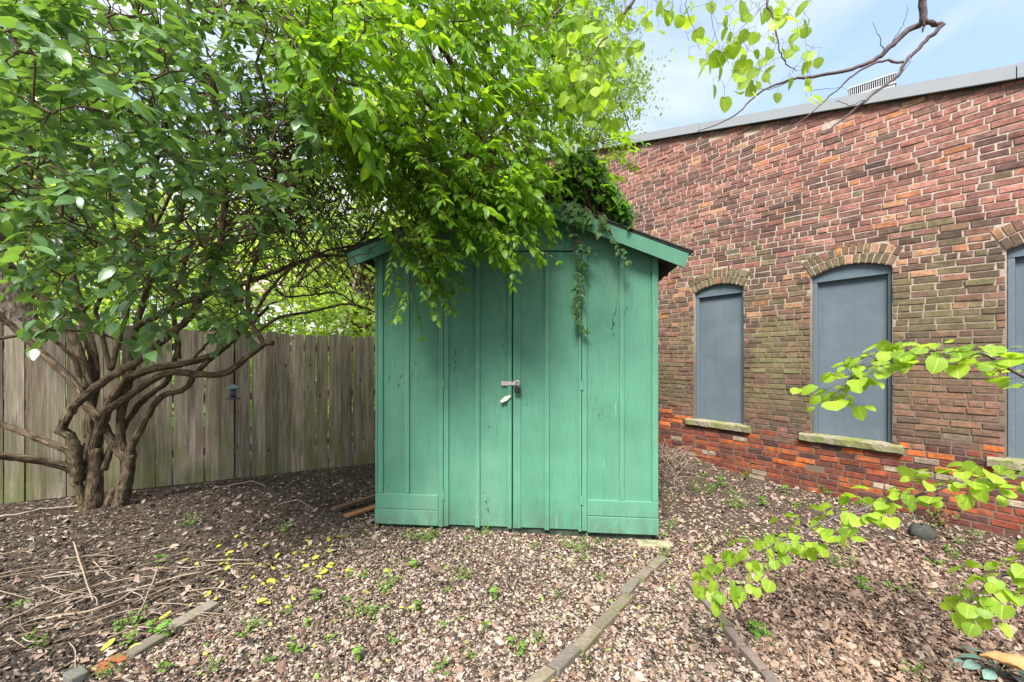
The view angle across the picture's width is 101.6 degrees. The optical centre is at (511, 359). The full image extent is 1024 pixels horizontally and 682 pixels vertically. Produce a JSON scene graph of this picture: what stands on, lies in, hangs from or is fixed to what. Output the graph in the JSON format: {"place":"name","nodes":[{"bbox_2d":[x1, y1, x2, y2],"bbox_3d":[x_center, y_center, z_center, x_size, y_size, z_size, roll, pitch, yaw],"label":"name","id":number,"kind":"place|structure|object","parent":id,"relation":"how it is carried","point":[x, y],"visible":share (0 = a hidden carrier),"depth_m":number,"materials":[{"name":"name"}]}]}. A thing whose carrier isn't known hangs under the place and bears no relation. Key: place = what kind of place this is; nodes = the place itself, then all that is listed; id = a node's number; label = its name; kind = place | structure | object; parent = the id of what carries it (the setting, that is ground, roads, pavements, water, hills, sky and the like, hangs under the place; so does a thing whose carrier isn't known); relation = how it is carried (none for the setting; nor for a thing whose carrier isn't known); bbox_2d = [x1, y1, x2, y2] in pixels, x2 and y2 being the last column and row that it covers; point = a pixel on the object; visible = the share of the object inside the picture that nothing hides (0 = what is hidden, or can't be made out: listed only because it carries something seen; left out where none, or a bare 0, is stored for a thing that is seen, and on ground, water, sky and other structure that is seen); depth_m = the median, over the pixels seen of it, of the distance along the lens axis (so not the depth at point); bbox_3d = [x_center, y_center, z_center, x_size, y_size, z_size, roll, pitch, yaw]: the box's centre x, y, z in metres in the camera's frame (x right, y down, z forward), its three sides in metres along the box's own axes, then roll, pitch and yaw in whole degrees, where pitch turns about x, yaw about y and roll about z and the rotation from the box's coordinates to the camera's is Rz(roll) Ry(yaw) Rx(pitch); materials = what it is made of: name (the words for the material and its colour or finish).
{"place":"outdoors","nodes":[
{"label":"outdoors","id":0,"kind":"place"},
{"bbox_2d":[66,376,374,426],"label":"neighbour lawn","id":1,"kind":"structure","parent":0,"point":[250,413],"depth_m":10.35,"materials":[{"name":"green plant"}]},
{"bbox_2d":[35,283,131,391],"bbox_3d":[-10.362,-0.116,9.013,4.011,3.166,4.087,0,0,-20],"label":"garden bush","id":2,"kind":"object","parent":1,"relation":"on","point":[69,310],"visible":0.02,"depth_m":9.32,"materials":[{"name":"green plant"}]},
{"bbox_2d":[0,111,197,325],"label":"background tree","id":3,"kind":"object","parent":1,"relation":"on","point":[30,250],"visible":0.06,"depth_m":12.56,"materials":[{"name":"green plant"}]},
{"bbox_2d":[13,152,203,352],"bbox_3d":[-18.022,-3.779,19.186,8.966,10.659,10.456,0,0,26],"label":"background tree","id":4,"kind":"object","parent":1,"relation":"on","point":[161,201],"visible":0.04,"depth_m":18.99,"materials":[{"name":"green plant"}]},
{"bbox_2d":[85,310,251,416],"bbox_3d":[-7.203,0.222,9.271,3.320,2.496,3.164,0,0,0],"label":"garden bush","id":5,"kind":"object","parent":1,"relation":"on","point":[193,328],"visible":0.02,"depth_m":8.87,"materials":[{"name":"green plant"}]},
{"bbox_2d":[55,167,353,368],"bbox_3d":[-7.707,-1.814,11.025,6.631,6.730,5.722,0,0,24],"label":"background tree","id":6,"kind":"object","parent":1,"relation":"on","point":[242,266],"visible":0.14,"depth_m":10.36,"materials":[{"name":"green plant"}]},
{"bbox_2d":[250,200,409,372],"bbox_3d":[-3.358,-1.181,9.576,4.454,5.464,4.991,0,0,45],"label":"background tree","id":7,"kind":"object","parent":1,"relation":"on","point":[354,318],"visible":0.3,"depth_m":8.80,"materials":[{"name":"green plant"}]},
{"bbox_2d":[227,70,469,343],"bbox_3d":[-5.507,-4.407,14.964,8.922,11.915,8.304,0,0,-12],"label":"background tree","id":8,"kind":"object","parent":1,"relation":"on","point":[342,190],"visible":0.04,"depth_m":14.18,"materials":[{"name":"green plant"}]},
{"bbox_2d":[357,91,517,303],"bbox_3d":[-1.446,-2.341,10.203,5.015,7.783,5.155,0,0,0],"label":"background tree","id":9,"kind":"object","parent":1,"relation":"on","point":[393,222],"depth_m":9.48,"materials":[{"name":"green plant"}]},
{"bbox_2d":[507,0,676,148],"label":"background tree","id":10,"kind":"object","parent":1,"relation":"on","point":[634,84],"visible":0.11,"depth_m":15.65,"materials":[{"name":"green plant"}]},
{"bbox_2d":[210,262,374,379],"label":"building","id":11,"kind":"structure","parent":0,"point":[277,309],"depth_m":19.00,"materials":[{"name":"white"}]},
{"bbox_2d":[0,361,1023,681],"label":"ground","id":12,"kind":"structure","parent":0,"point":[690,491],"depth_m":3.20,"materials":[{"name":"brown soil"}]},
{"bbox_2d":[18,627,39,642],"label":"weed","id":13,"kind":"object","parent":12,"relation":"on","point":[31,636],"visible":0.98,"depth_m":2.16,"materials":[{"name":"green plant"}]},
{"bbox_2d":[63,665,88,681],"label":"edging brick","id":14,"kind":"object","parent":12,"relation":"on","point":[79,673],"visible":1,"depth_m":1.86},
{"bbox_2d":[91,662,122,677],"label":"weed","id":15,"kind":"object","parent":12,"relation":"on","point":[100,671],"visible":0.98,"depth_m":1.90,"materials":[{"name":"green plant"}]},
{"bbox_2d":[100,638,114,650],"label":"fallen leaf","id":16,"kind":"object","parent":12,"relation":"on","point":[109,643],"visible":0.97,"depth_m":2.11,"materials":[{"name":"yellow plant"}]},
{"bbox_2d":[88,652,128,673],"bbox_3d":[-1.912,1.471,1.982,0.087,0.068,0.121,0,0,25],"label":"edging brick","id":17,"kind":"object","parent":12,"relation":"on","point":[121,657],"visible":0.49,"depth_m":1.99,"materials":[{"name":"orange brick"}]},
{"bbox_2d":[0,0,238,482],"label":"old tree","id":18,"kind":"object","parent":12,"relation":"on","point":[10,309],"visible":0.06,"depth_m":4.97,"materials":[{"name":"green plant"}]},
{"bbox_2d":[114,619,127,632],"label":"weed","id":19,"kind":"object","parent":12,"relation":"on","point":[116,622],"visible":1,"depth_m":2.23,"materials":[{"name":"green plant"}]},
{"bbox_2d":[119,628,137,645],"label":"weed","id":20,"kind":"object","parent":12,"relation":"on","point":[134,631],"visible":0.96,"depth_m":2.11,"materials":[{"name":"green plant"}]},
{"bbox_2d":[112,604,150,629],"bbox_3d":[-2.071,1.423,2.278,0.162,0.102,0.156,0,0,-3],"label":"weed","id":21,"kind":"object","parent":12,"relation":"on","point":[133,617],"visible":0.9,"depth_m":2.27,"materials":[{"name":"green plant"}]},
{"bbox_2d":[0,532,277,667],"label":"twig debris","id":22,"kind":"object","parent":12,"relation":"on","point":[102,624],"visible":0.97,"depth_m":2.47,"materials":[{"name":"brown wood"}]},
{"bbox_2d":[73,541,92,600],"bbox_3d":[-2.884,1.398,2.799,1.169,0.034,0.011,0,0,40],"label":"stick","id":23,"kind":"object","parent":22,"relation":"on","point":[77,554],"visible":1,"depth_m":2.79,"materials":[{"name":"brown wood"}]},
{"bbox_2d":[135,567,158,619],"bbox_3d":[-2.211,1.413,2.537,0.010,0.021,0.677,0,0,-33],"label":"stick","id":24,"kind":"object","parent":22,"relation":"on","point":[149,589],"visible":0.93,"depth_m":2.57,"materials":[{"name":"brown wood"}]},
{"bbox_2d":[126,629,170,658],"bbox_3d":[-1.830,1.460,2.105,0.075,0.093,0.170,0,0,20],"label":"edging brick","id":25,"kind":"object","parent":12,"relation":"on","point":[153,640],"visible":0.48,"depth_m":2.08,"materials":[{"name":"grey stone"}]},
{"bbox_2d":[145,618,156,635],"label":"weed","id":26,"kind":"object","parent":12,"relation":"on","point":[149,623],"visible":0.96,"depth_m":2.20,"materials":[{"name":"green plant"}]},
{"bbox_2d":[153,619,171,639],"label":"weed","id":27,"kind":"object","parent":12,"relation":"on","point":[165,623],"visible":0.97,"depth_m":2.15,"materials":[{"name":"green plant"}]},
{"bbox_2d":[157,661,172,673],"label":"weed","id":28,"kind":"object","parent":12,"relation":"on","point":[162,664],"visible":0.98,"depth_m":1.91,"materials":[{"name":"green plant"}]},
{"bbox_2d":[0,321,374,503],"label":"board fence","id":29,"kind":"object","parent":12,"relation":"on","point":[289,398],"visible":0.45,"depth_m":4.96,"materials":[{"name":"brown wood"}]},
{"bbox_2d":[0,463,375,681],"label":"wood mulch","id":30,"kind":"object","parent":12,"relation":"on","point":[32,655],"visible":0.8,"depth_m":3.09,"materials":[{"name":"brown wood"}]},
{"bbox_2d":[0,505,76,516],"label":"stick","id":31,"kind":"object","parent":30,"relation":"on","point":[34,510],"visible":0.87,"depth_m":3.95,"materials":[{"name":"brown wood"}]},
{"bbox_2d":[0,574,159,624],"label":"stick","id":32,"kind":"object","parent":30,"relation":"on","point":[15,616],"visible":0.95,"depth_m":2.49,"materials":[{"name":"brown wood"}]},
{"bbox_2d":[45,571,204,619],"bbox_3d":[-2.326,1.435,2.561,0.095,0.030,0.715,0,0,38],"label":"stick","id":33,"kind":"object","parent":30,"relation":"on","point":[87,611],"visible":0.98,"depth_m":2.45,"materials":[{"name":"brown wood"}]},
{"bbox_2d":[205,563,256,575],"bbox_3d":[-1.926,1.430,2.871,0.302,0.018,0.068,0,0,-30],"label":"stick","id":34,"kind":"object","parent":30,"relation":"on","point":[228,566],"visible":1,"depth_m":2.88,"materials":[{"name":"brown wood"}]},
{"bbox_2d":[212,481,264,488],"bbox_3d":[-3.018,1.402,4.677,0.572,0.059,0.137,0,0,-5],"label":"stick","id":35,"kind":"object","parent":30,"relation":"on","point":[237,483],"visible":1,"depth_m":4.70,"materials":[{"name":"brown wood"}]},
{"bbox_2d":[169,600,218,631],"bbox_3d":[-1.768,1.455,2.326,0.077,0.097,0.236,0,0,20],"label":"edging brick","id":36,"kind":"object","parent":12,"relation":"on","point":[180,621],"visible":0.4,"depth_m":2.30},
{"bbox_2d":[0,0,404,510],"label":"gnarled shrub","id":37,"kind":"object","parent":12,"relation":"on","point":[35,52],"visible":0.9,"depth_m":2.55,"materials":[{"name":"green plant"}]},
{"bbox_2d":[225,372,240,399],"bbox_3d":[-2.508,0.223,3.750,0.124,0.273,0.121,0,0,0],"label":"bird feeder","id":38,"kind":"object","parent":37,"relation":"hanging from","point":[232,387],"visible":1,"depth_m":3.73,"materials":[{"name":"metal"}]},
{"bbox_2d":[196,655,226,674],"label":"weed","id":39,"kind":"object","parent":12,"relation":"on","point":[211,664],"visible":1,"depth_m":1.93,"materials":[{"name":"green plant"}]},
{"bbox_2d":[240,615,269,632],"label":"weed","id":40,"kind":"object","parent":12,"relation":"on","point":[255,622],"visible":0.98,"depth_m":2.23,"materials":[{"name":"green plant"}]},
{"bbox_2d":[250,353,328,409],"bbox_3d":[-4.803,0.458,9.102,2.462,2.025,2.419,0,0,0],"label":"garden bush","id":41,"kind":"object","parent":12,"relation":"on","point":[304,372],"visible":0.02,"depth_m":8.64,"materials":[{"name":"green plant"}]},
{"bbox_2d":[285,637,308,654],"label":"weed","id":42,"kind":"object","parent":12,"relation":"on","point":[293,648],"visible":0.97,"depth_m":2.04,"materials":[{"name":"green plant"}]},
{"bbox_2d":[311,589,321,601],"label":"weed","id":43,"kind":"object","parent":12,"relation":"on","point":[315,597],"visible":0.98,"depth_m":2.48,"materials":[{"name":"green plant"}]},
{"bbox_2d":[336,524,365,538],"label":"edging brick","id":44,"kind":"object","parent":12,"relation":"on","point":[343,534],"visible":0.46,"depth_m":3.48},
{"bbox_2d":[328,328,374,429],"bbox_3d":[-2.938,0.399,8.668,2.011,2.127,2.025,0,0,0],"label":"garden bush","id":45,"kind":"object","parent":12,"relation":"on","point":[352,379],"visible":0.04,"depth_m":8.20,"materials":[{"name":"green plant"}]},
{"bbox_2d":[331,494,374,510],"bbox_3d":[-1.524,1.394,4.086,0.060,0.026,0.507,0,0,34],"label":"scrap board","id":46,"kind":"object","parent":12,"relation":"on","point":[350,503],"visible":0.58,"depth_m":4.03,"materials":[{"name":"brown wood"}]},
{"bbox_2d":[352,645,361,663],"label":"weed","id":47,"kind":"object","parent":12,"relation":"on","point":[355,651],"visible":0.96,"depth_m":1.98,"materials":[{"name":"green plant"}]},
{"bbox_2d":[345,597,371,617],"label":"weed","id":48,"kind":"object","parent":12,"relation":"on","point":[358,608],"visible":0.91,"depth_m":2.36,"materials":[{"name":"green plant"}]},
{"bbox_2d":[344,505,374,517],"bbox_3d":[-1.401,1.423,3.920,0.070,0.022,0.349,0,0,38],"label":"scrap board","id":49,"kind":"object","parent":12,"relation":"on","point":[358,512],"visible":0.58,"depth_m":3.87,"materials":[{"name":"brown wood"}]},
{"bbox_2d":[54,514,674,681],"bbox_3d":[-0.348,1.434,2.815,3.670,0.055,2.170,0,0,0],"label":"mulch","id":50,"kind":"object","parent":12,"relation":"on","point":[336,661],"visible":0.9,"depth_m":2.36,"materials":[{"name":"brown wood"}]},
{"bbox_2d":[357,602,389,622],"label":"weed","id":51,"kind":"object","parent":12,"relation":"on","point":[374,612],"visible":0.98,"depth_m":2.33,"materials":[{"name":"green plant"}]},
{"bbox_2d":[376,568,401,586],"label":"weed","id":52,"kind":"object","parent":12,"relation":"on","point":[389,577],"visible":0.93,"depth_m":2.66,"materials":[{"name":"green plant"}]},
{"bbox_2d":[407,559,417,568],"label":"weed","id":53,"kind":"object","parent":12,"relation":"on","point":[413,562],"visible":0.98,"depth_m":2.86,"materials":[{"name":"green plant"}]},
{"bbox_2d":[189,0,650,342],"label":"drooping tree","id":54,"kind":"object","parent":12,"relation":"on","point":[481,165],"visible":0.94,"depth_m":2.83,"materials":[{"name":"green plant"}]},
{"bbox_2d":[430,657,447,675],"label":"weed","id":55,"kind":"object","parent":12,"relation":"on","point":[442,666],"visible":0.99,"depth_m":1.93,"materials":[{"name":"green plant"}]},
{"bbox_2d":[54,514,844,681],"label":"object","id":56,"kind":"structure","parent":12,"relation":"on","point":[453,634],"depth_m":2.26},
{"bbox_2d":[110,517,789,681],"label":"green ground flecks","id":57,"kind":"object","parent":12,"relation":"on","point":[316,676],"visible":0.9,"depth_m":2.38,"materials":[{"name":"green plant"}]},
{"bbox_2d":[450,563,472,579],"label":"weed","id":58,"kind":"object","parent":12,"relation":"on","point":[461,572],"visible":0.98,"depth_m":2.76,"materials":[{"name":"green plant"}]},
{"bbox_2d":[489,586,498,599],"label":"weed","id":59,"kind":"object","parent":12,"relation":"on","point":[494,589],"visible":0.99,"depth_m":2.50,"materials":[{"name":"green plant"}]},
{"bbox_2d":[0,478,1017,681],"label":"larger leaves","id":60,"kind":"object","parent":12,"relation":"on","point":[281,665],"visible":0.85,"depth_m":2.42,"materials":[{"name":"brown plant"}]},
{"bbox_2d":[341,189,693,539],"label":"garden shed","id":61,"kind":"structure","parent":12,"relation":"on","point":[564,442],"depth_m":3.45,"materials":[{"name":"green paint"}]},
{"bbox_2d":[442,252,518,528],"bbox_3d":[-0.264,0.249,3.504,0.655,2.320,0.097,0,0,7],"label":"door","id":62,"kind":"structure","parent":61,"relation":"in","point":[478,383],"depth_m":3.49,"materials":[{"name":"green paint"}]},
{"bbox_2d":[514,380,520,392],"bbox_3d":[0.044,0.223,3.416,0.050,0.106,0.024,0,0,7],"label":"padlock","id":63,"kind":"object","parent":61,"relation":"hanging from","point":[517,389],"visible":1,"depth_m":3.41,"materials":[{"name":"black metal"}]},
{"bbox_2d":[513,252,582,531],"bbox_3d":[0.294,0.254,3.430,0.576,2.291,0.058,0,0,7],"label":"door","id":64,"kind":"structure","parent":61,"relation":"in","point":[547,344],"depth_m":3.42,"materials":[{"name":"green paint"}]},
{"bbox_2d":[520,138,638,333],"bbox_3d":[0.641,-0.959,4.051,1.085,1.538,1.824,0,0,10],"label":"roof ivy","id":65,"kind":"object","parent":61,"relation":"on","point":[593,193],"visible":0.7,"depth_m":3.27,"materials":[{"name":"green plant"}]},
{"bbox_2d":[516,639,526,656],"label":"weed","id":66,"kind":"object","parent":12,"relation":"on","point":[521,650],"visible":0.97,"depth_m":2.04,"materials":[{"name":"green plant"}]},
{"bbox_2d":[512,617,553,626],"bbox_3d":[0.117,1.438,2.281,0.251,0.026,0.009,0,0,-21],"label":"stick","id":67,"kind":"object","parent":12,"relation":"on","point":[531,623],"visible":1,"depth_m":2.27,"materials":[{"name":"brown wood"}]},
{"bbox_2d":[524,665,554,681],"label":"edging brick","id":68,"kind":"object","parent":12,"relation":"on","point":[544,673],"visible":0.93,"depth_m":1.87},
{"bbox_2d":[548,643,579,675],"bbox_3d":[0.251,1.460,1.993,0.066,0.100,0.197,0,0,41],"label":"edging brick","id":69,"kind":"object","parent":12,"relation":"on","point":[563,660],"visible":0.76,"depth_m":1.98,"materials":[{"name":"grey stone"}]},
{"bbox_2d":[576,533,593,551],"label":"weed","id":70,"kind":"object","parent":12,"relation":"on","point":[583,545],"visible":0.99,"depth_m":3.19,"materials":[{"name":"green plant"}]},
{"bbox_2d":[573,625,601,655],"bbox_3d":[0.389,1.467,2.144,0.068,0.101,0.195,0,0,40],"label":"edging brick","id":71,"kind":"object","parent":12,"relation":"on","point":[588,638],"visible":0.54,"depth_m":2.13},
{"bbox_2d":[592,608,617,633],"bbox_3d":[0.515,1.470,2.301,0.067,0.090,0.195,0,0,40],"label":"edging brick","id":72,"kind":"object","parent":12,"relation":"on","point":[606,619],"visible":0.6,"depth_m":2.29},
{"bbox_2d":[609,594,631,614],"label":"edging brick","id":73,"kind":"object","parent":12,"relation":"on","point":[619,604],"visible":0.58,"depth_m":2.44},
{"bbox_2d":[620,577,639,595],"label":"edging brick","id":74,"kind":"object","parent":12,"relation":"on","point":[630,586],"visible":0.58,"depth_m":2.62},
{"bbox_2d":[635,566,652,583],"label":"edging brick","id":75,"kind":"object","parent":12,"relation":"on","point":[643,574],"visible":0.6,"depth_m":2.76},
{"bbox_2d":[636,539,673,547],"bbox_3d":[1.115,1.458,3.260,0.275,0.058,0.104,0,0,5],"label":"stone slab","id":76,"kind":"object","parent":12,"relation":"on","point":[650,543],"depth_m":3.24,"materials":[{"name":"stone"}]},
{"bbox_2d":[647,555,666,570],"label":"edging brick","id":77,"kind":"object","parent":12,"relation":"on","point":[657,562],"visible":0.6,"depth_m":2.91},
{"bbox_2d":[658,436,709,491],"bbox_3d":[2.079,1.282,5.295,0.799,0.336,1.650,0,0,25],"label":"brush pile","id":78,"kind":"object","parent":12,"relation":"on","point":[680,465],"visible":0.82,"depth_m":5.30,"materials":[{"name":"brown wood"}]},
{"bbox_2d":[687,581,695,593],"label":"edging brick","id":79,"kind":"object","parent":12,"relation":"on","point":[689,584],"visible":0.18,"depth_m":2.62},
{"bbox_2d":[688,478,709,491],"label":"weed","id":80,"kind":"object","parent":12,"relation":"on","point":[697,484],"visible":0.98,"depth_m":4.64,"materials":[{"name":"green plant"}]},
{"bbox_2d":[697,598,710,611],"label":"edging brick","id":81,"kind":"object","parent":12,"relation":"on","point":[707,603],"visible":0.24,"depth_m":2.41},
{"bbox_2d":[711,611,732,629],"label":"edging brick","id":82,"kind":"object","parent":12,"relation":"on","point":[725,621],"visible":0.34,"depth_m":2.26,"materials":[{"name":"grey stone"}]},
{"bbox_2d":[548,483,920,623],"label":"green ground specks","id":83,"kind":"object","parent":12,"relation":"on","point":[736,581],"visible":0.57,"depth_m":3.17,"materials":[{"name":"green plant"}]},
{"bbox_2d":[724,626,746,649],"bbox_3d":[1.137,1.453,2.133,0.054,0.098,0.141,0,0,3],"label":"edging brick","id":84,"kind":"object","parent":12,"relation":"on","point":[733,637],"visible":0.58,"depth_m":2.12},
{"bbox_2d":[723,493,748,507],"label":"weed","id":85,"kind":"object","parent":12,"relation":"on","point":[734,505],"visible":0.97,"depth_m":4.11,"materials":[{"name":"green plant"}]},
{"bbox_2d":[740,646,767,674],"bbox_3d":[1.148,1.456,1.984,0.054,0.096,0.143,0,0,-4],"label":"edging brick","id":86,"kind":"object","parent":12,"relation":"on","point":[750,655],"visible":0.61,"depth_m":1.97,"materials":[{"name":"grey stone"}]},
{"bbox_2d":[748,620,770,637],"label":"weed","id":87,"kind":"object","parent":12,"relation":"on","point":[756,624],"visible":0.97,"depth_m":2.16,"materials":[{"name":"green plant"}]},
{"bbox_2d":[746,622,776,644],"bbox_3d":[1.281,1.421,2.148,0.134,0.078,0.140,0,0,-1],"label":"weed","id":88,"kind":"object","parent":12,"relation":"on","point":[761,633],"visible":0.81,"depth_m":2.15,"materials":[{"name":"green plant"}]},
{"bbox_2d":[761,670,779,681],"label":"edging brick","id":89,"kind":"object","parent":12,"relation":"on","point":[769,676],"visible":0.92,"depth_m":1.87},
{"bbox_2d":[525,62,1023,538],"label":"brick building","id":90,"kind":"structure","parent":12,"relation":"on","point":[892,212],"depth_m":4.32,"materials":[{"name":"brick"},{"name":"grey metal"},{"name":"grey painted wood"}]},
{"bbox_2d":[696,284,743,423],"bbox_3d":[2.739,-0.080,5.466,0.086,1.791,0.656,0,0,-35],"label":"window frame","id":91,"kind":"structure","parent":90,"relation":"in","point":[719,308],"depth_m":5.47,"materials":[{"name":"grey wood"}]},
{"bbox_2d":[813,263,891,442],"bbox_3d":[3.525,-0.080,4.327,0.086,1.791,0.670,0,0,-35],"label":"window frame","id":92,"kind":"structure","parent":90,"relation":"in","point":[852,304],"depth_m":4.31,"materials":[{"name":"grey wood"}]},
{"bbox_2d":[1007,244,1023,458],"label":"window frame","id":93,"kind":"structure","parent":90,"relation":"in","point":[1015,256],"depth_m":3.42,"materials":[{"name":"grey wood"}]},
{"bbox_2d":[538,0,1023,638],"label":"redbud tree","id":94,"kind":"object","parent":12,"relation":"on","point":[966,612],"visible":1,"depth_m":1.84,"materials":[{"name":"green plant"}]},
{"bbox_2d":[630,444,1023,584],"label":"yard litter","id":95,"kind":"object","parent":12,"relation":"on","point":[692,539],"visible":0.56,"depth_m":3.72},
{"bbox_2d":[660,534,1023,681],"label":"dry leaf litter","id":96,"kind":"object","parent":12,"relation":"on","point":[915,614],"visible":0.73,"depth_m":2.30,"materials":[{"name":"brown plant"}]},
{"bbox_2d":[828,550,856,569],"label":"weed","id":97,"kind":"object","parent":12,"relation":"on","point":[836,559],"visible":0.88,"depth_m":2.88,"materials":[{"name":"green plant"}]},
{"bbox_2d":[856,575,872,590],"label":"weed","id":98,"kind":"object","parent":12,"relation":"on","point":[861,578],"visible":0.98,"depth_m":2.59,"materials":[{"name":"green plant"}]},
{"bbox_2d":[883,563,912,576],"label":"dry leaf","id":99,"kind":"object","parent":12,"relation":"on","point":[886,566],"visible":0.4,"depth_m":2.84,"materials":[{"name":"brown plant"}]},
{"bbox_2d":[900,658,925,680],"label":"weed","id":100,"kind":"object","parent":12,"relation":"on","point":[920,665],"visible":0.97,"depth_m":1.90,"materials":[{"name":"green plant"}]},
{"bbox_2d":[908,523,937,539],"bbox_3d":[3.356,1.412,3.431,0.176,0.146,0.161,0,0,0],"label":"rock","id":101,"kind":"object","parent":12,"relation":"on","point":[923,531],"visible":0.92,"depth_m":3.38,"materials":[{"name":"grey stone"}]},
{"bbox_2d":[925,494,962,529],"bbox_3d":[3.750,1.336,3.628,0.242,0.257,0.261,0,0,42],"label":"weed","id":102,"kind":"object","parent":12,"relation":"on","point":[941,521],"depth_m":3.62,"materials":[{"name":"green plant"}]},
{"bbox_2d":[949,645,1023,681],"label":"blue leaf seedling","id":103,"kind":"object","parent":12,"relation":"on","point":[989,674],"visible":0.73,"depth_m":1.91,"materials":[{"name":"teal plant"}]},
{"bbox_2d":[979,650,1023,671],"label":"dry leaf","id":104,"kind":"object","parent":12,"relation":"on","point":[1016,661],"visible":1,"depth_m":1.83,"materials":[{"name":"orange plant"}]},
{"bbox_2d":[6,0,1023,358],"label":"sky","id":105,"kind":"structure","parent":0,"point":[977,35],"materials":[{"name":"blue"}]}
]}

